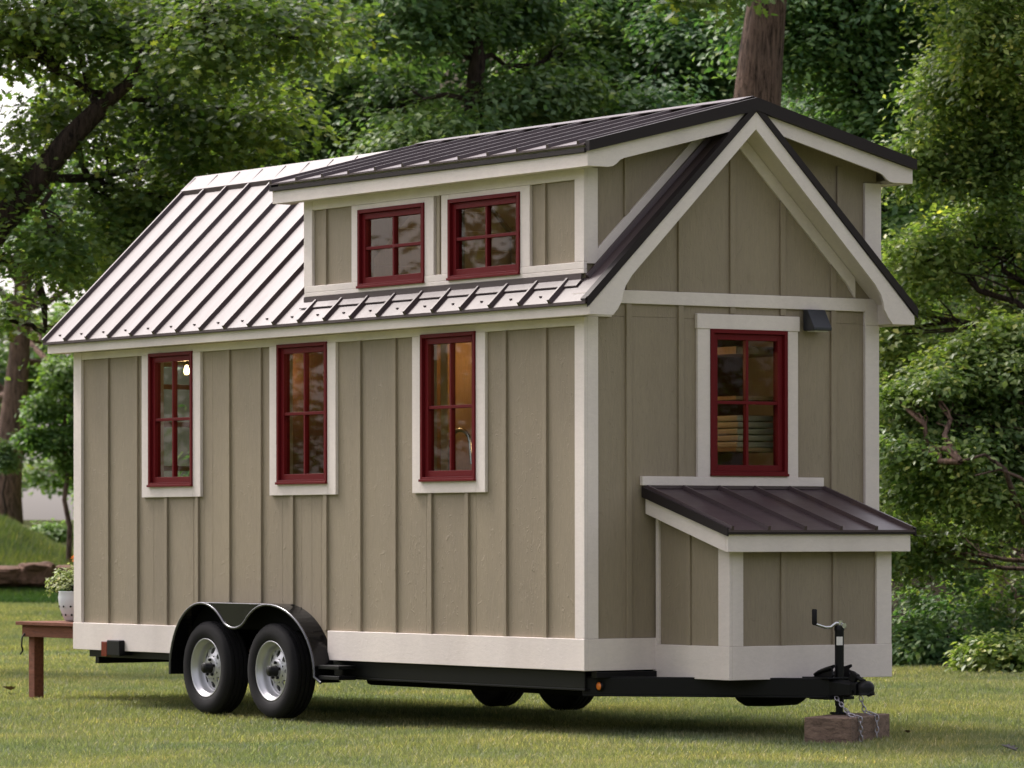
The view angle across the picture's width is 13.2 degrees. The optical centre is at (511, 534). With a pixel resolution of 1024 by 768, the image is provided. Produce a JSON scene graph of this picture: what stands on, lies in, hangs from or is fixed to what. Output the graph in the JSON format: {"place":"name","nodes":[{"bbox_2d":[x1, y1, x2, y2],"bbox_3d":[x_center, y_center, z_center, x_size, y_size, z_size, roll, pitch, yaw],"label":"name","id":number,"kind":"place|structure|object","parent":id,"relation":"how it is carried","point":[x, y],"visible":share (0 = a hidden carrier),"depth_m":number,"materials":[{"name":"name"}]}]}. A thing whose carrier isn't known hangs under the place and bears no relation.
{"place":"outdoors","nodes":[
{"label":"outdoors","id":0,"kind":"place"},
{"bbox_2d":[0,513,73,565],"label":"ridge grass","id":1,"kind":"structure","parent":0,"point":[19,544],"depth_m":82.62,"materials":[{"name":"green plant"}]},
{"bbox_2d":[0,601,84,650],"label":"grass","id":2,"kind":"structure","parent":0,"point":[11,614],"depth_m":65.74,"materials":[{"name":"green plant"}]},
{"bbox_2d":[0,0,148,519],"label":"sky","id":3,"kind":"structure","parent":0,"point":[38,506],"materials":[{"name":"white"}]},
{"bbox_2d":[0,520,1023,767],"bbox_3d":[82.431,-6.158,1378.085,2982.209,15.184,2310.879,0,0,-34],"label":"lawn","id":4,"kind":"structure","parent":0,"point":[30,522],"depth_m":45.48,"materials":[{"name":"green plant"}]},
{"bbox_2d":[2,686,15,689],"bbox_3d":[-4.288,1.304,37.688,0.134,0.048,0.133,0,0,-34],"label":"fallen leaf","id":5,"kind":"object","parent":4,"relation":"on","point":[9,687],"visible":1,"depth_m":37.68,"materials":[{"name":"brown"}]},
{"bbox_2d":[0,565,21,587],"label":"rock","id":6,"kind":"object","parent":4,"relation":"on","point":[10,576],"visible":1,"depth_m":75.04,"materials":[{"name":"brown stone"}]},
{"bbox_2d":[0,438,27,516],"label":"tree","id":7,"kind":"object","parent":4,"relation":"on","point":[9,458],"visible":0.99,"depth_m":99.87,"materials":[{"name":"green plant"}]},
{"bbox_2d":[0,585,73,603],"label":"bank grass","id":8,"kind":"structure","parent":4,"relation":"on","point":[26,594],"depth_m":74.28,"materials":[{"name":"green plant"}]},
{"bbox_2d":[18,561,56,587],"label":"rock","id":9,"kind":"object","parent":4,"relation":"on","point":[35,574],"visible":0.84,"depth_m":75.10,"materials":[{"name":"brown stone"}]},
{"bbox_2d":[0,280,76,499],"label":"background tree","id":10,"kind":"object","parent":4,"relation":"on","point":[36,477],"visible":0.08,"depth_m":128.67,"materials":[{"name":"green plant"}]},
{"bbox_2d":[7,354,73,564],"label":"young tree","id":11,"kind":"object","parent":4,"relation":"on","point":[55,443],"visible":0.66,"depth_m":81.82,"materials":[{"name":"green plant"}]},
{"bbox_2d":[16,621,72,699],"bbox_3d":[-2.833,1.047,36.534,1.852,0.662,1.920,0,0,-34],"label":"table","id":12,"kind":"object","parent":4,"relation":"on","point":[36,632],"depth_m":36.70,"materials":[{"name":"brown wood"}]},
{"bbox_2d":[45,555,73,621],"bbox_3d":[-3.623,0.439,36.585,0.574,0.549,0.431,0,0,26],"label":"flower pail","id":13,"kind":"object","parent":12,"relation":"on","point":[64,580],"visible":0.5,"depth_m":36.47,"materials":[{"name":"grey ceramic"}]},
{"bbox_2d":[0,148,92,523],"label":"oak tree","id":14,"kind":"object","parent":4,"relation":"on","point":[13,390],"visible":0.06,"depth_m":103.79,"materials":[{"name":"green plant"}]},
{"bbox_2d":[29,518,73,543],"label":"shrub","id":15,"kind":"object","parent":4,"relation":"on","point":[54,531],"visible":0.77,"depth_m":93.66,"materials":[{"name":"green plant"}]},
{"bbox_2d":[55,565,73,576],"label":"rock","id":16,"kind":"object","parent":4,"relation":"on","point":[61,567],"visible":0.23,"depth_m":75.69,"materials":[{"name":"brown stone"}]},
{"bbox_2d":[67,486,73,521],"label":"shrub","id":17,"kind":"object","parent":4,"relation":"on","point":[72,495],"visible":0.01,"depth_m":92.03,"materials":[{"name":"green plant"}]},
{"bbox_2d":[0,0,411,381],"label":"oak tree","id":18,"kind":"object","parent":4,"relation":"on","point":[41,35],"visible":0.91,"depth_m":44.90,"materials":[{"name":"green plant"}]},
{"bbox_2d":[4,0,435,302],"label":"background tree","id":19,"kind":"object","parent":4,"relation":"on","point":[328,99],"visible":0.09,"depth_m":59.22,"materials":[{"name":"green plant"}]},
{"bbox_2d":[42,96,918,741],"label":"tiny house","id":20,"kind":"structure","parent":4,"relation":"on","point":[576,414],"depth_m":30.24,"materials":[{"name":"beige wood"}]},
{"bbox_2d":[142,351,202,497],"bbox_3d":[-2.562,-0.837,33.618,0.116,1.100,0.897,0,0,-34],"label":"window","id":21,"kind":"structure","parent":20,"relation":"in","point":[153,485],"depth_m":33.61,"materials":[{"name":"red paint"}]},
{"bbox_2d":[164,361,189,470],"bbox_3d":[-2.480,-0.362,35.474,0.920,2.080,0.050,0,0,-34],"label":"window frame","id":22,"kind":"structure","parent":20,"relation":"in","point":[168,364],"depth_m":35.33,"materials":[{"name":"red wood"}]},
{"bbox_2d":[269,341,337,495],"bbox_3d":[-1.489,-0.838,32.030,0.116,1.100,0.920,0,0,-34],"label":"window","id":23,"kind":"structure","parent":20,"relation":"in","point":[281,482],"depth_m":32.02,"materials":[{"name":"red paint"}]},
{"bbox_2d":[351,196,435,288],"bbox_3d":[-0.813,-2.043,31.028,0.116,0.594,1.070,0,0,-34],"label":"window","id":24,"kind":"structure","parent":20,"relation":"in","point":[361,215],"depth_m":31.02,"materials":[{"name":"red paint"}]},
{"bbox_2d":[437,344,440,470],"bbox_3d":[-0.609,-0.314,32.172,0.040,2.320,0.280,0,0,-34],"label":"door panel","id":25,"kind":"structure","parent":20,"relation":"in","point":[438,345],"depth_m":32.06,"materials":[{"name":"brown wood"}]},
{"bbox_2d":[412,331,487,492],"bbox_3d":[-0.409,-0.840,30.433,0.116,1.100,0.915,0,0,-34],"label":"window","id":26,"kind":"structure","parent":20,"relation":"in","point":[424,477],"depth_m":30.43,"materials":[{"name":"red paint"}]},
{"bbox_2d":[441,185,532,280],"bbox_3d":[-0.155,-2.044,30.056,0.116,0.594,1.083,0,0,-34],"label":"window","id":27,"kind":"structure","parent":20,"relation":"in","point":[452,205],"depth_m":30.06,"materials":[{"name":"red paint"}]},
{"bbox_2d":[640,313,823,486],"bbox_3d":[1.471,-0.906,29.779,1.525,1.152,0.116,0,0,-34],"label":"window","id":28,"kind":"structure","parent":20,"relation":"in","point":[783,331],"depth_m":29.84,"materials":[{"name":"red paint"}]},
{"bbox_2d":[281,0,686,157],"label":"background tree","id":29,"kind":"object","parent":4,"relation":"on","point":[428,29],"visible":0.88,"depth_m":56.90,"materials":[{"name":"green plant"}]},
{"bbox_2d":[13,0,1023,520],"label":"woods","id":30,"kind":"object","parent":4,"relation":"on","point":[463,66],"visible":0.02,"depth_m":67.13,"materials":[{"name":"green plant"}]},
{"bbox_2d":[560,0,805,105],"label":"oak tree","id":31,"kind":"object","parent":4,"relation":"on","point":[760,65],"visible":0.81,"depth_m":46.78,"materials":[{"name":"brown plant"}]},
{"bbox_2d":[804,713,888,743],"bbox_3d":[2.176,1.266,28.710,0.320,0.192,0.775,0,0,23],"label":"timber block","id":32,"kind":"object","parent":4,"relation":"on","point":[839,728],"depth_m":28.39,"materials":[{"name":"wood"}]},
{"bbox_2d":[690,0,1023,316],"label":"background tree","id":33,"kind":"object","parent":4,"relation":"on","point":[862,43],"visible":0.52,"depth_m":52.53,"materials":[{"name":"green plant"}]},
{"bbox_2d":[891,611,966,666],"bbox_3d":[4.123,1.105,45.596,1.192,0.640,1.365,0,0,-34],"label":"shrub","id":34,"kind":"object","parent":4,"relation":"on","point":[920,644],"visible":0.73,"depth_m":45.30,"materials":[{"name":"green plant"}]},
{"bbox_2d":[879,302,1023,626],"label":"vine bush","id":35,"kind":"object","parent":4,"relation":"on","point":[943,452],"visible":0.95,"depth_m":44.64,"materials":[{"name":"green plant"}]},
{"bbox_2d":[941,622,1023,673],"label":"shrub","id":36,"kind":"object","parent":4,"relation":"on","point":[996,653],"visible":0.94,"depth_m":42.95,"materials":[{"name":"green plant"}]},
{"bbox_2d":[1002,744,1017,750],"bbox_3d":[3.031,1.296,26.985,0.115,0.042,0.116,0,0,16],"label":"fallen leaf","id":37,"kind":"object","parent":4,"relation":"on","point":[1012,747],"visible":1,"depth_m":26.98,"materials":[{"name":"grey plant"}]},
{"bbox_2d":[1014,575,1023,655],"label":"shrub","id":38,"kind":"object","parent":4,"relation":"on","point":[1020,641],"visible":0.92,"depth_m":42.91,"materials":[{"name":"green plant"}]},
{"bbox_2d":[150,1,1023,667],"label":"forest floor","id":39,"kind":"structure","parent":0,"point":[182,431],"depth_m":69.64,"materials":[{"name":"green plant"}]},
{"bbox_2d":[487,0,832,120],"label":"background tree","id":40,"kind":"object","parent":39,"relation":"on","point":[680,43],"visible":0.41,"depth_m":58.39,"materials":[{"name":"green plant"}]},
{"bbox_2d":[871,0,1023,417],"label":"vine covered tree","id":41,"kind":"object","parent":39,"relation":"on","point":[985,152],"visible":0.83,"depth_m":47.87,"materials":[{"name":"green plant"}]},
{"bbox_2d":[891,556,1023,646],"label":"shrub","id":42,"kind":"object","parent":39,"relation":"on","point":[933,611],"visible":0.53,"depth_m":46.68,"materials":[{"name":"green plant"}]}
]}

